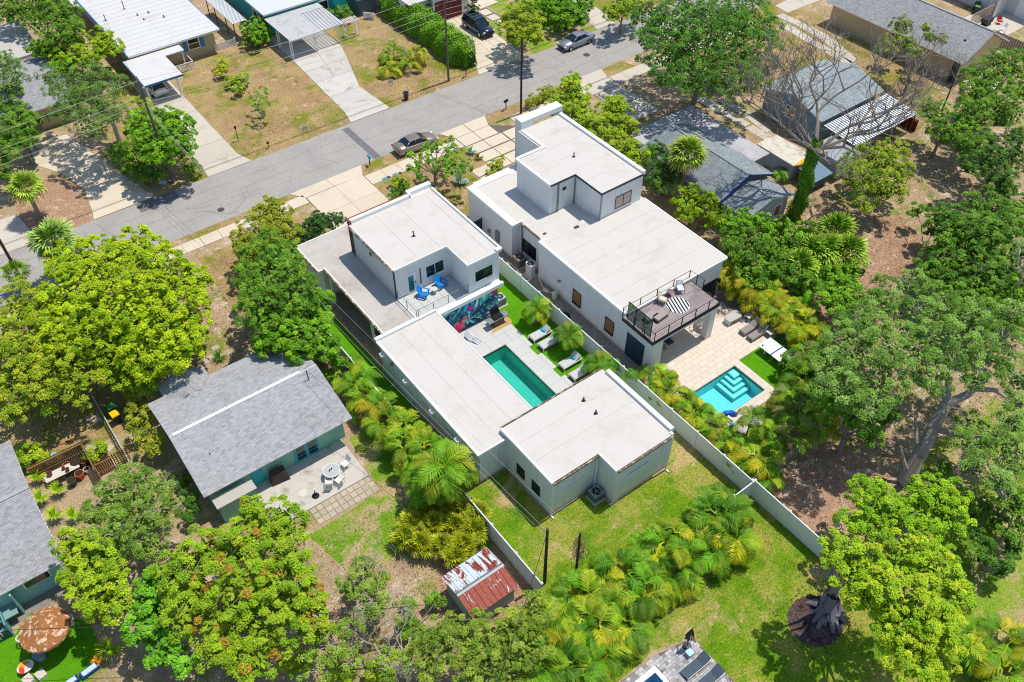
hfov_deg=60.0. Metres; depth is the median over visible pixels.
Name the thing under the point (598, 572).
areca palm
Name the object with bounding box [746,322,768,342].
chaise
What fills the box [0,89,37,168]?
tree
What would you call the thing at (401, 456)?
areca palm
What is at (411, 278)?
door
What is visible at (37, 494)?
yucca
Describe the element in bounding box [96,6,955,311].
grass
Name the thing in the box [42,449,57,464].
yucca
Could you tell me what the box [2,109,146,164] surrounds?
overhead wire
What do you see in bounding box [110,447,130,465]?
lattice fence
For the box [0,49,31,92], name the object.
oak tree
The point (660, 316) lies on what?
ottoman
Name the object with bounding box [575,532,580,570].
utility pole
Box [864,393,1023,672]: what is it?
lawn
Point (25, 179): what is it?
fan palm
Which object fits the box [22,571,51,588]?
window
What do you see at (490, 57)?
driveway
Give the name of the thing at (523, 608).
overhead wire
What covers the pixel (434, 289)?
side table
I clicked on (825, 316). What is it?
mulch bed
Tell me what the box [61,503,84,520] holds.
yucca
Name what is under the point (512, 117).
sidewalk
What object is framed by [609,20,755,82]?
sidewalk
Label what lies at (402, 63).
areca palm
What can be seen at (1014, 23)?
side patio
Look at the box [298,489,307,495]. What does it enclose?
patio disc
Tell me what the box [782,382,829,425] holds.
areca palm
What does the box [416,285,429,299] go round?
adirondack chair
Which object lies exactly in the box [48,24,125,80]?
tree
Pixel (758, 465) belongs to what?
areca palm
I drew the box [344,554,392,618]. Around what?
shrub
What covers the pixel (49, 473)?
plant pot
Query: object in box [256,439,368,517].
cottage patio
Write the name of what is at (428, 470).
palm
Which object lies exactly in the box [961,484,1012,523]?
fallen log
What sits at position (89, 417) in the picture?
paving slab
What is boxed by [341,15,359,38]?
garden arch
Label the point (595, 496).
air conditioner
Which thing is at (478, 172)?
garden path
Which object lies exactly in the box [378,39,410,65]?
areca palm
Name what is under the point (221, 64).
shrub
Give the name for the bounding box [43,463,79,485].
potting bench
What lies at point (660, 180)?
tree
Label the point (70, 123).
overhead wire
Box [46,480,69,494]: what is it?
yucca
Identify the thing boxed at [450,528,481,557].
palmetto
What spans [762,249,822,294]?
tree
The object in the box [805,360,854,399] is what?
areca palm
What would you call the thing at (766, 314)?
areca palm
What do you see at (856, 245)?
fan palm
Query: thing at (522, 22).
oak tree
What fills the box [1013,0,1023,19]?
door
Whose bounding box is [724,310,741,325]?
fire table
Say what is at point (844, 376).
areca palm
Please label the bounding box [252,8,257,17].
window
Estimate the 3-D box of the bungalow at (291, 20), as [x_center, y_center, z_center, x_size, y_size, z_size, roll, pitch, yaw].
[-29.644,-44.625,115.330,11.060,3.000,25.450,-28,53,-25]
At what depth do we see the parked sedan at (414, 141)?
93.20 m
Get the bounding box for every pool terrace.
[621,637,733,681]
[651,311,776,425]
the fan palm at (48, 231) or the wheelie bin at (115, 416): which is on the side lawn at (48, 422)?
the wheelie bin at (115, 416)
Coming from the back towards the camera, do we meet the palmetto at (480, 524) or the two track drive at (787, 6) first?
the two track drive at (787, 6)
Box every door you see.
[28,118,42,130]
[251,467,266,485]
[293,438,319,462]
[406,272,416,293]
[435,0,461,20]
[495,318,503,326]
[624,332,644,365]
[703,277,718,295]
[992,0,1001,16]
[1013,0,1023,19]
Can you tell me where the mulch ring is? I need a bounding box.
[787,595,843,646]
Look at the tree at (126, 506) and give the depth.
57.66 m
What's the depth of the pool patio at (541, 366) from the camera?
74.18 m
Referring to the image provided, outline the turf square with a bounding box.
[740,336,801,389]
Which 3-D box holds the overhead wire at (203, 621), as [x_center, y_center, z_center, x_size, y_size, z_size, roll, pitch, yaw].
[-20.614,16.217,51.612,33.841,1.104,0.036,-2,46,-2]
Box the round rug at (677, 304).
[666,297,689,312]
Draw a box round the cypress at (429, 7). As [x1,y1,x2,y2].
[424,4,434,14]
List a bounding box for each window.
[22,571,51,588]
[187,38,200,50]
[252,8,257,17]
[316,0,328,8]
[373,326,380,336]
[425,258,445,279]
[474,263,493,284]
[516,463,524,480]
[523,238,535,261]
[531,479,539,496]
[562,475,584,490]
[572,288,581,308]
[603,316,613,336]
[614,190,631,208]
[627,460,648,475]
[772,202,782,217]
[784,104,794,118]
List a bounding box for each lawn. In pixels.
[0,372,140,477]
[82,84,206,195]
[183,40,350,159]
[198,209,331,320]
[310,418,494,582]
[323,13,477,107]
[374,147,484,217]
[407,409,740,670]
[485,0,596,55]
[587,0,840,83]
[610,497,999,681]
[739,37,955,130]
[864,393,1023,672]
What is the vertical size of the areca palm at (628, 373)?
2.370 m
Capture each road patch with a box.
[136,190,179,212]
[342,127,380,158]
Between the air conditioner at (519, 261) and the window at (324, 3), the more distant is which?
the window at (324, 3)
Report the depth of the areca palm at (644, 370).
70.86 m
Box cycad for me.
[210,349,225,360]
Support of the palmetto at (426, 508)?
on the cottage lawn at (392, 499)
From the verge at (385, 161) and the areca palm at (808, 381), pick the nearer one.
the areca palm at (808, 381)
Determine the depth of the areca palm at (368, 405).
67.16 m
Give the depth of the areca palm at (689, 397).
68.94 m
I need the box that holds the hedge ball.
[239,14,271,45]
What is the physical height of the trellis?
1.010 m
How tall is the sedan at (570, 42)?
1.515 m
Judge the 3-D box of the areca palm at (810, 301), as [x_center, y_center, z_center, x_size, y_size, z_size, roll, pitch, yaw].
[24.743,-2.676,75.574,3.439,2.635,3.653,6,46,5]
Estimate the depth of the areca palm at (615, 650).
53.64 m
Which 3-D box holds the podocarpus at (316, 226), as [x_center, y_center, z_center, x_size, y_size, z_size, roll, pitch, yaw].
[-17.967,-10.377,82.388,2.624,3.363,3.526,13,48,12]
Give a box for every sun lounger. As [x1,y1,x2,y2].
[528,324,551,343]
[537,333,558,351]
[558,350,581,371]
[568,362,589,382]
[680,650,711,680]
[697,663,725,681]
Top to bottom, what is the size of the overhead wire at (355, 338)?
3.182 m
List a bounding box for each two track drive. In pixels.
[697,97,771,139]
[776,0,857,63]
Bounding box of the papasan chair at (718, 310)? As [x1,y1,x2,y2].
[717,301,725,314]
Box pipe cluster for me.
[538,269,557,299]
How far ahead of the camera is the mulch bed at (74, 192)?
87.41 m
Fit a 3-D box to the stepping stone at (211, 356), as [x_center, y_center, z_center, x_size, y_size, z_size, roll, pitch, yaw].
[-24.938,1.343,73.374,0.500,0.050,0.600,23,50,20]
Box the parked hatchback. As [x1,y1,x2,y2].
[141,83,168,96]
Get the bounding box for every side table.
[431,286,436,293]
[667,289,673,296]
[684,648,693,658]
[744,312,753,321]
[765,328,774,337]
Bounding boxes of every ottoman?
[21,673,35,681]
[34,667,47,681]
[645,309,656,319]
[653,309,667,323]
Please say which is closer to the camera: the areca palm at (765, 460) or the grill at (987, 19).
the areca palm at (765, 460)
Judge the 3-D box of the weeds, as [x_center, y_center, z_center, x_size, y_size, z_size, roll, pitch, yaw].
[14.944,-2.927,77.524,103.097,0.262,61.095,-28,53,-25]
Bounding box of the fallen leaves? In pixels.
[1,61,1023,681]
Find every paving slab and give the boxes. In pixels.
[85,414,93,421]
[93,417,101,423]
[107,444,113,451]
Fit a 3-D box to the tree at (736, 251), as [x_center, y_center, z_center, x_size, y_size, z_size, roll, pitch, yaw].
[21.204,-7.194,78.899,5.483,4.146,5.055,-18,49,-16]
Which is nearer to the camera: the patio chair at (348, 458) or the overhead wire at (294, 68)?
the patio chair at (348, 458)
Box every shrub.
[15,442,48,467]
[82,440,107,462]
[103,141,201,182]
[122,379,166,458]
[169,469,201,522]
[212,55,229,77]
[225,72,250,93]
[275,614,413,681]
[309,325,344,366]
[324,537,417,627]
[326,2,352,20]
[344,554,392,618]
[371,606,442,681]
[387,186,411,199]
[388,174,410,189]
[393,591,448,641]
[484,155,505,175]
[521,0,594,28]
[524,84,555,107]
[757,214,794,260]
[771,220,868,302]
[779,344,843,394]
[937,457,1010,533]
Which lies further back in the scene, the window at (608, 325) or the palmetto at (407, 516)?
the window at (608, 325)
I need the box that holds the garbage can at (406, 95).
[403,91,408,100]
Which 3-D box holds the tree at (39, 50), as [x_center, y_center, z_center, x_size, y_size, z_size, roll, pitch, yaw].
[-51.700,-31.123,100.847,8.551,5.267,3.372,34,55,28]
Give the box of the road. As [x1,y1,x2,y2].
[0,0,769,310]
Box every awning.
[205,0,246,41]
[824,94,916,152]
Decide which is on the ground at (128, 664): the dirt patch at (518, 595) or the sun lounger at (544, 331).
the dirt patch at (518, 595)
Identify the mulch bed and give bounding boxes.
[7,175,92,236]
[306,348,383,436]
[722,395,786,446]
[732,225,889,347]
[766,442,909,556]
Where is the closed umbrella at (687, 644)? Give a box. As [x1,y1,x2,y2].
[682,627,694,649]
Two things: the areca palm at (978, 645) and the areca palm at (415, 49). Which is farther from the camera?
the areca palm at (415, 49)
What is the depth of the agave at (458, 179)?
89.79 m
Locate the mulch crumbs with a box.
[772,581,857,659]
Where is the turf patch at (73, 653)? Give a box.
[0,612,101,681]
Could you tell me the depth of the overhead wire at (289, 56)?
89.37 m
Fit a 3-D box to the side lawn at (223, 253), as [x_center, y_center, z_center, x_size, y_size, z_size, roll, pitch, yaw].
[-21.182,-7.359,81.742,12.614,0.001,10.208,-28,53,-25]
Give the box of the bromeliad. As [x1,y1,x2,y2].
[90,655,103,665]
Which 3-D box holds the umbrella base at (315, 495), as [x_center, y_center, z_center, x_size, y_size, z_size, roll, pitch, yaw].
[-14.147,10.923,63.705,0.560,0.690,0.551,-28,53,-25]
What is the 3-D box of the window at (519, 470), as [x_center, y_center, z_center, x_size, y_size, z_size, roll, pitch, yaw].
[0.626,9.378,63.719,0.072,1.150,0.920,-28,53,-25]
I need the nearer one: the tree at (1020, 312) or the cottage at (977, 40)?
the tree at (1020, 312)
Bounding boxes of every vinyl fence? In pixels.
[291,288,542,589]
[499,257,753,489]
[732,480,754,506]
[750,478,823,558]
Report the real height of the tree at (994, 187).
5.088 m
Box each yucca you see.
[26,469,44,481]
[33,486,51,502]
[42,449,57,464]
[43,504,64,519]
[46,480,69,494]
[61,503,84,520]
[95,636,123,659]
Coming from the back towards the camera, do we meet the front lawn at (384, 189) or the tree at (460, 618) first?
the front lawn at (384, 189)
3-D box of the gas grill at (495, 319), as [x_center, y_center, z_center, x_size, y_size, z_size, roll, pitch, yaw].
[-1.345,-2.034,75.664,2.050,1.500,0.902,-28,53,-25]
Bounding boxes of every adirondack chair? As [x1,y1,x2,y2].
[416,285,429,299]
[434,274,447,289]
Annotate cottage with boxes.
[0,21,76,137]
[0,440,63,622]
[147,337,351,507]
[630,106,793,237]
[761,60,883,140]
[827,0,1009,82]
[958,0,1023,19]
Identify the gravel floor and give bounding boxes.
[327,292,371,342]
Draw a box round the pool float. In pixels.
[722,410,737,422]
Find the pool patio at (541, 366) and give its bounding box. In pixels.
[459,316,573,393]
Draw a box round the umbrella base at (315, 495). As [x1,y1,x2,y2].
[312,490,319,498]
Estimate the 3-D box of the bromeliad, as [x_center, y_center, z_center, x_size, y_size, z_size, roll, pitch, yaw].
[-25.842,19.869,55.240,0.775,0.422,0.692,13,48,12]
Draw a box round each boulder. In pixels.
[737,425,747,434]
[749,415,761,425]
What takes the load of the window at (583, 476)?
in the modern house at (609, 433)
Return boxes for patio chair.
[325,478,333,488]
[333,474,344,487]
[339,453,350,470]
[657,291,667,303]
[675,280,684,292]
[997,15,1002,22]
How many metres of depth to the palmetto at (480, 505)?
61.51 m
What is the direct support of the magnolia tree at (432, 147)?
on the front lawn at (384, 189)
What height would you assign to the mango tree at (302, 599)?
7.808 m
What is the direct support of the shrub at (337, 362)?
on the mulch bed at (350, 426)
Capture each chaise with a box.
[739,316,761,336]
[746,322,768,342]
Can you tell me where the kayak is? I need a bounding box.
[795,158,804,165]
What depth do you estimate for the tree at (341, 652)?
52.85 m
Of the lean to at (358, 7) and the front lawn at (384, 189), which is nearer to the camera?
the front lawn at (384, 189)
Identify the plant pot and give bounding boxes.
[46,470,51,476]
[66,476,76,486]
[70,457,82,469]
[74,469,84,479]
[81,459,86,465]
[83,466,89,473]
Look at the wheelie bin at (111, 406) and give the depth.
68.49 m
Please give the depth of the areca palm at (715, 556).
58.43 m
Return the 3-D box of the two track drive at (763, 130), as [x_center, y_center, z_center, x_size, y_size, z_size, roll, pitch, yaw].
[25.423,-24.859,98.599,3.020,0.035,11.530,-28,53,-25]
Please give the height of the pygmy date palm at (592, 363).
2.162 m
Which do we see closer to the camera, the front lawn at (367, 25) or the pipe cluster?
the pipe cluster
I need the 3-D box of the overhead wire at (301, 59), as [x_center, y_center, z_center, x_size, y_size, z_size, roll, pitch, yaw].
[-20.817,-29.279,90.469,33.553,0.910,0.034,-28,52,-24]
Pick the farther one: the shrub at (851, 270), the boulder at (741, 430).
the shrub at (851, 270)
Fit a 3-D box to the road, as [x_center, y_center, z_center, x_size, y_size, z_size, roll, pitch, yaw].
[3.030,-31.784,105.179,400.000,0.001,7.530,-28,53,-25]
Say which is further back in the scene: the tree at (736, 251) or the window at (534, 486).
the tree at (736, 251)
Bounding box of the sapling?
[248,86,270,117]
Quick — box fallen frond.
[806,484,821,497]
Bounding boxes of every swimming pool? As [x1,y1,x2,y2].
[483,345,555,407]
[644,673,662,681]
[695,366,763,412]
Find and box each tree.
[0,0,85,47]
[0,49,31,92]
[0,84,50,180]
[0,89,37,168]
[0,279,106,426]
[21,224,214,383]
[23,39,76,73]
[33,59,134,143]
[46,526,134,627]
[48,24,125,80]
[73,462,184,562]
[91,334,169,396]
[119,567,201,680]
[122,105,198,177]
[146,493,329,681]
[228,194,305,262]
[230,227,327,331]
[251,287,341,365]
[296,554,417,681]
[405,135,474,186]
[408,589,560,681]
[444,586,556,633]
[495,0,546,63]
[542,70,597,129]
[582,92,640,140]
[601,0,645,34]
[601,130,650,168]
[623,0,786,105]
[642,139,684,195]
[670,182,726,230]
[714,5,956,221]
[714,206,773,246]
[717,227,774,272]
[732,260,785,288]
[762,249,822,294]
[805,526,977,681]
[809,384,904,453]
[813,273,869,326]
[831,473,916,551]
[834,136,916,212]
[836,302,890,361]
[875,13,947,94]
[894,471,976,545]
[899,25,959,103]
[906,201,946,272]
[911,95,996,158]
[913,175,1023,311]
[926,233,1023,301]
[932,190,1023,255]
[939,48,976,110]
[945,271,1023,309]
[946,297,1023,348]
[947,390,1023,519]
[950,46,1023,130]
[955,120,1023,197]
[964,527,1023,576]
[995,486,1023,545]
[1008,239,1023,296]
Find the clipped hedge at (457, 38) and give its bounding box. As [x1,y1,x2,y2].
[378,0,477,66]
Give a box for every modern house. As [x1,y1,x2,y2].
[297,181,673,518]
[375,0,468,22]
[466,101,727,373]
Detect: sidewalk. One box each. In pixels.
[0,196,309,329]
[364,139,464,184]
[509,89,588,121]
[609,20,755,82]
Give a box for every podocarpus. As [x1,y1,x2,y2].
[283,223,303,249]
[292,222,313,244]
[300,210,328,236]
[319,212,346,229]
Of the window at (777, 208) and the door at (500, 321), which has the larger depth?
the window at (777, 208)
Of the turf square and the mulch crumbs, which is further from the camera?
the turf square
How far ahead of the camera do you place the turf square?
72.86 m
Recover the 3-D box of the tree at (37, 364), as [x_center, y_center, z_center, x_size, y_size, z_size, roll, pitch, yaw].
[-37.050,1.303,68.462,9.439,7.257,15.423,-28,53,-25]
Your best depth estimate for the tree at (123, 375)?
67.09 m
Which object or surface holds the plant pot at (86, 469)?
on the ground at (128, 664)
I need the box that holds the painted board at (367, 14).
[363,12,374,19]
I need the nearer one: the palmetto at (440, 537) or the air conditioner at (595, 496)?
the palmetto at (440, 537)
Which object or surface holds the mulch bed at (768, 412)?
on the ground at (128, 664)
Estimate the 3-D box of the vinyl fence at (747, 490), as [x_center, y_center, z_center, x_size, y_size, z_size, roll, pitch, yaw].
[16.279,10.972,62.925,2.120,1.980,0.170,-29,53,-25]
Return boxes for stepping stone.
[202,358,208,363]
[206,354,213,360]
[211,344,219,350]
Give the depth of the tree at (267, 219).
78.56 m
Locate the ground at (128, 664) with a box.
[0,0,1023,681]
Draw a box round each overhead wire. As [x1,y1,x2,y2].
[0,81,136,131]
[0,102,145,157]
[2,97,138,148]
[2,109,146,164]
[15,603,442,629]
[139,0,413,80]
[147,4,440,94]
[148,107,545,529]
[149,9,444,101]
[150,111,545,535]
[153,17,439,107]
[159,124,578,534]
[308,372,543,530]
[499,534,546,680]
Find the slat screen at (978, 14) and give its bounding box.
[971,3,996,22]
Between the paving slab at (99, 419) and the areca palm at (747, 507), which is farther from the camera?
the paving slab at (99, 419)
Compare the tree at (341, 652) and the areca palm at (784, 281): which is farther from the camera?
the areca palm at (784, 281)
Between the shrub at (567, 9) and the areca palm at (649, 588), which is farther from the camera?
the shrub at (567, 9)
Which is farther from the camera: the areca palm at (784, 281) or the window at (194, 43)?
the window at (194, 43)
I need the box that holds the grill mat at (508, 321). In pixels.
[491,316,511,333]
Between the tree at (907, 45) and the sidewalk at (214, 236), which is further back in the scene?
the tree at (907, 45)
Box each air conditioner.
[498,292,507,308]
[510,252,526,270]
[523,260,537,279]
[585,485,605,505]
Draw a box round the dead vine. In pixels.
[568,533,590,567]
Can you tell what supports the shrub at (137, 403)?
on the ground at (128, 664)
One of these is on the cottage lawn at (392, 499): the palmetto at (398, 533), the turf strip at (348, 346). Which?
the palmetto at (398, 533)
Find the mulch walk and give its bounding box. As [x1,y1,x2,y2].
[499,250,646,379]
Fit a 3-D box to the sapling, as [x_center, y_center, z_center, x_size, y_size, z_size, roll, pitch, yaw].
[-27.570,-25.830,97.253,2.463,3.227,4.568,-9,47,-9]
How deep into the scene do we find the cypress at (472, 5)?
111.87 m
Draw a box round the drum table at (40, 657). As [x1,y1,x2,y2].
[32,652,46,662]
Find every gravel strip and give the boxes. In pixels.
[9,579,75,627]
[711,288,788,342]
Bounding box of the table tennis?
[758,337,792,365]
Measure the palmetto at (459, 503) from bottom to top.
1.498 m
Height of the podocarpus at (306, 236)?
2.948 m
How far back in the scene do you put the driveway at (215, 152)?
95.11 m
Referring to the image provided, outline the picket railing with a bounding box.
[0,609,13,641]
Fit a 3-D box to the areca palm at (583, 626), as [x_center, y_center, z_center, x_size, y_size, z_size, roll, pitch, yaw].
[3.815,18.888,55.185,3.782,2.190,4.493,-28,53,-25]
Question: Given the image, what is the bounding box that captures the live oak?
[802,268,1023,486]
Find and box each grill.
[269,465,290,486]
[485,306,508,327]
[980,15,994,26]
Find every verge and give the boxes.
[179,195,291,243]
[362,135,449,175]
[486,85,574,123]
[602,62,633,76]
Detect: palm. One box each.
[0,258,31,290]
[3,168,48,218]
[23,215,78,267]
[125,95,157,115]
[125,102,156,126]
[321,353,367,389]
[336,363,383,402]
[343,377,393,425]
[353,389,405,432]
[360,399,407,452]
[377,60,403,79]
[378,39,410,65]
[382,409,428,451]
[383,424,433,475]
[397,55,422,71]
[400,44,428,63]
[400,460,437,496]
[403,463,452,508]
[404,426,451,460]
[410,440,479,509]
[432,451,468,501]
[491,624,545,679]
[502,596,566,645]
[508,635,564,681]
[521,295,552,324]
[529,588,579,649]
[531,633,584,681]
[544,642,610,681]
[545,613,600,670]
[550,320,584,350]
[550,568,609,627]
[560,592,622,660]
[570,562,624,615]
[570,624,632,681]
[581,349,614,373]
[583,579,638,654]
[589,545,654,597]
[597,358,639,383]
[600,598,656,658]
[613,561,674,621]
[623,532,680,580]
[633,555,686,616]
[634,362,668,392]
[637,514,695,568]
[648,363,680,391]
[648,377,689,406]
[658,535,709,600]
[665,388,697,409]
[665,508,715,564]
[666,134,711,198]
[671,396,703,424]
[678,399,716,431]
[687,523,734,578]
[688,485,746,539]
[692,410,730,435]
[697,417,734,446]
[706,508,762,564]
[707,428,745,451]
[707,482,757,538]
[718,261,740,285]
[721,270,752,301]
[722,258,756,289]
[722,436,753,466]
[725,265,764,302]
[726,446,760,477]
[730,443,786,486]
[735,405,765,435]
[736,274,784,304]
[736,286,771,319]
[737,424,784,462]
[742,453,773,479]
[748,419,790,458]
[749,469,784,492]
[758,286,789,310]
[758,288,802,317]
[759,289,795,326]
[763,277,802,300]
[764,295,801,326]
[768,376,820,412]
[768,416,818,454]
[770,389,813,436]
[773,166,789,180]
[773,313,815,347]
[776,301,815,333]
[778,357,814,392]
[780,247,823,282]
[782,307,827,346]
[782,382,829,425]
[788,290,822,322]
[789,339,832,360]
[791,233,838,265]
[791,413,841,444]
[796,317,833,352]
[796,353,849,386]
[805,231,850,263]
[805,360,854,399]
[812,210,859,237]
[813,394,869,423]
[829,233,872,267]
[837,370,872,406]
[931,616,990,675]
[966,608,1023,666]
[972,647,1023,681]
[1002,622,1023,674]
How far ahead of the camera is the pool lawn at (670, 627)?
57.14 m
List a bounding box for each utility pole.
[0,239,24,283]
[136,76,174,183]
[443,0,449,81]
[520,37,522,113]
[543,528,548,583]
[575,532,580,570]
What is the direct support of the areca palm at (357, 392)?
on the mulch bed at (350, 426)
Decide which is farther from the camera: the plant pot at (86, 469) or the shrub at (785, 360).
the shrub at (785, 360)
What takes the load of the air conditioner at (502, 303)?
on the turf strip at (556, 354)
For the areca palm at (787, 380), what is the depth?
69.05 m
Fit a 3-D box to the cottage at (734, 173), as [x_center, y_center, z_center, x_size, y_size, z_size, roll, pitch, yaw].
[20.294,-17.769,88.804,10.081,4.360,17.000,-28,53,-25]
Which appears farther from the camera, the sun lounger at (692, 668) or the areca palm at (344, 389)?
the areca palm at (344, 389)
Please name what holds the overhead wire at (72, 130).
attached to the utility pole at (143, 91)
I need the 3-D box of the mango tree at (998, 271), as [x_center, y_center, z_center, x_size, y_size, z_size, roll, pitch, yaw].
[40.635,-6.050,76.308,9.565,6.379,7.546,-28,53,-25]
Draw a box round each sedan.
[391,131,438,156]
[557,30,594,51]
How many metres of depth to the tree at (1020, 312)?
70.64 m
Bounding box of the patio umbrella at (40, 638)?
[18,606,70,653]
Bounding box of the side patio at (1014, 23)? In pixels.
[965,10,1023,35]
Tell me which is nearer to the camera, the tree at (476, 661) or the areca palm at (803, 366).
the tree at (476, 661)
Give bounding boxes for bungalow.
[69,0,220,101]
[228,0,347,59]
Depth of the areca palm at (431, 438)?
64.06 m
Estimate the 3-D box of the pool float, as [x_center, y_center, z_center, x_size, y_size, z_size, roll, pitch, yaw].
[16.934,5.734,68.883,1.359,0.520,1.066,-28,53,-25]
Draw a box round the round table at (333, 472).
[322,463,339,478]
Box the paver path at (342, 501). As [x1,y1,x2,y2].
[308,476,379,525]
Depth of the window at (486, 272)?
73.41 m
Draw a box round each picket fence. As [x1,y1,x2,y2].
[88,389,128,460]
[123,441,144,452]
[214,37,236,51]
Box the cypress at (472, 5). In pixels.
[464,0,480,11]
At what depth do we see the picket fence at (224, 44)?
108.77 m
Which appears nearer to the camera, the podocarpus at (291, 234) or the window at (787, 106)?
the podocarpus at (291, 234)
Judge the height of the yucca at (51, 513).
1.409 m
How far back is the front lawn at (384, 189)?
90.15 m
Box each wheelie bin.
[105,401,117,411]
[108,409,122,424]
[972,4,980,13]
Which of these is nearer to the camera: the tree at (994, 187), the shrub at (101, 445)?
the shrub at (101, 445)
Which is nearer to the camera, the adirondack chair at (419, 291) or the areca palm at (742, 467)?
the areca palm at (742, 467)
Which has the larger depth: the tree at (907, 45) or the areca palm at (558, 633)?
the tree at (907, 45)
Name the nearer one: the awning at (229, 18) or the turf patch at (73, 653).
the turf patch at (73, 653)
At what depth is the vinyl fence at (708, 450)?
68.57 m
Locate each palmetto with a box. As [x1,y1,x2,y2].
[386,523,417,552]
[395,508,425,535]
[405,526,434,560]
[407,496,435,524]
[417,510,446,534]
[428,531,454,559]
[430,495,455,516]
[437,540,469,568]
[441,511,466,539]
[450,494,475,517]
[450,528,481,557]
[458,513,488,544]
[461,497,492,527]
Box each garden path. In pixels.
[468,0,498,8]
[471,164,491,178]
[477,8,501,24]
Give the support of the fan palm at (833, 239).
on the mulch bed at (825, 316)
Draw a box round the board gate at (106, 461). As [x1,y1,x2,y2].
[93,456,115,475]
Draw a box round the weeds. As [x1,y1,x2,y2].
[2,31,1023,681]
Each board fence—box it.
[26,442,100,481]
[753,441,803,480]
[993,29,1023,56]
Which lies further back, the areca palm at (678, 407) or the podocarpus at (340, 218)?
the podocarpus at (340, 218)
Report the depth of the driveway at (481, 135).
95.59 m
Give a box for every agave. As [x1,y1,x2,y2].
[453,173,468,183]
[466,145,478,152]
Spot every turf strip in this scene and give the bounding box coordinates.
[294,288,414,411]
[498,273,605,382]
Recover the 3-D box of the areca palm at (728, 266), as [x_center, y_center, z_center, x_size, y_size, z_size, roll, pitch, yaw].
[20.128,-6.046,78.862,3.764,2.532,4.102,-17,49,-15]
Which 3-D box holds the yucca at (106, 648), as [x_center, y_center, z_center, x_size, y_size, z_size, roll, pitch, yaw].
[-24.944,19.276,55.120,1.964,1.617,1.536,0,46,0]
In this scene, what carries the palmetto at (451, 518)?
on the cottage lawn at (392, 499)
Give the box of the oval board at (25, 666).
[17,659,33,673]
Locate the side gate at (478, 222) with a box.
[473,217,481,229]
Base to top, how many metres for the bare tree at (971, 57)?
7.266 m
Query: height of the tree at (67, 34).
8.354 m
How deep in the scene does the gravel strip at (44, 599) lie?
58.19 m
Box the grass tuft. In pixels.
[474,153,484,158]
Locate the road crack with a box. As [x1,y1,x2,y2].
[6,12,670,292]
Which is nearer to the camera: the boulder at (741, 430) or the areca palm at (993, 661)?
the areca palm at (993, 661)
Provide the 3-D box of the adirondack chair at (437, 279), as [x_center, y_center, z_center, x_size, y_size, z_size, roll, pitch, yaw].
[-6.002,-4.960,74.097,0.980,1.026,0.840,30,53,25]
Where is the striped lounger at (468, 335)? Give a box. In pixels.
[464,330,481,344]
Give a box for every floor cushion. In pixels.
[65,674,80,681]
[79,661,100,680]
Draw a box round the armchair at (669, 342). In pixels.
[662,337,674,349]
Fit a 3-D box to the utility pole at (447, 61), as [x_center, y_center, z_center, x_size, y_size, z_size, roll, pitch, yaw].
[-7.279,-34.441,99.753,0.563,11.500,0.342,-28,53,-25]
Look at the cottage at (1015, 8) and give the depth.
115.08 m
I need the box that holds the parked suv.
[461,11,494,37]
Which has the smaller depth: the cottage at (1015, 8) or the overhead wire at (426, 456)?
the overhead wire at (426, 456)
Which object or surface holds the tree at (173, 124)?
on the front lawn at (195, 175)
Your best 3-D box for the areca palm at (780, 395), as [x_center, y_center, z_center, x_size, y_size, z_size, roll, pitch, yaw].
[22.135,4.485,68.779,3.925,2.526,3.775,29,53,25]
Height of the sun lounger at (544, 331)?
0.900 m
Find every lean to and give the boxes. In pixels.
[211,478,258,522]
[346,0,376,16]
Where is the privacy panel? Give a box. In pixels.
[627,301,652,337]
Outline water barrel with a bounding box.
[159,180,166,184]
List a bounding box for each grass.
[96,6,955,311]
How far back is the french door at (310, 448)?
65.70 m
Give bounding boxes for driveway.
[0,214,31,254]
[28,133,154,219]
[131,81,251,176]
[270,28,389,122]
[290,165,388,228]
[439,115,514,169]
[442,15,527,74]
[573,0,616,29]
[578,69,658,119]
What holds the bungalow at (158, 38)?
on the ground at (128, 664)
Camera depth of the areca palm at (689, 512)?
59.89 m
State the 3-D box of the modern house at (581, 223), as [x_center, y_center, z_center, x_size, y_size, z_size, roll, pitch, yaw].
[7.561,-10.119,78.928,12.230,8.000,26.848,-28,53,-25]
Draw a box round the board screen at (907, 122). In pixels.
[881,104,918,131]
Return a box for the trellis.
[158,461,193,496]
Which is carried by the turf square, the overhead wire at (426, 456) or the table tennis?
the table tennis
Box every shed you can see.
[441,547,518,621]
[757,134,805,179]
[798,161,832,189]
[818,136,860,178]
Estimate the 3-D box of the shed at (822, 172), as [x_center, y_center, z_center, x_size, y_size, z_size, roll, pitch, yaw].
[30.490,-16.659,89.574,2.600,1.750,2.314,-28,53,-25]
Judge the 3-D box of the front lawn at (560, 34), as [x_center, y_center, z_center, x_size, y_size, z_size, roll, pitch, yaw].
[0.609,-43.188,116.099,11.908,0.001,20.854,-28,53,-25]
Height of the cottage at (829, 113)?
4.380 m
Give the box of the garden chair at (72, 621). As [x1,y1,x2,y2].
[69,614,74,626]
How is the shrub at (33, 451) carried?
on the ground at (128, 664)
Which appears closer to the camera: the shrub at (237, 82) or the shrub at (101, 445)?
the shrub at (101, 445)
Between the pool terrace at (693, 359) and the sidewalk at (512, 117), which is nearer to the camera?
the pool terrace at (693, 359)
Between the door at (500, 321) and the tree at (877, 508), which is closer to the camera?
the tree at (877, 508)
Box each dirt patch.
[438,547,539,681]
[831,215,926,284]

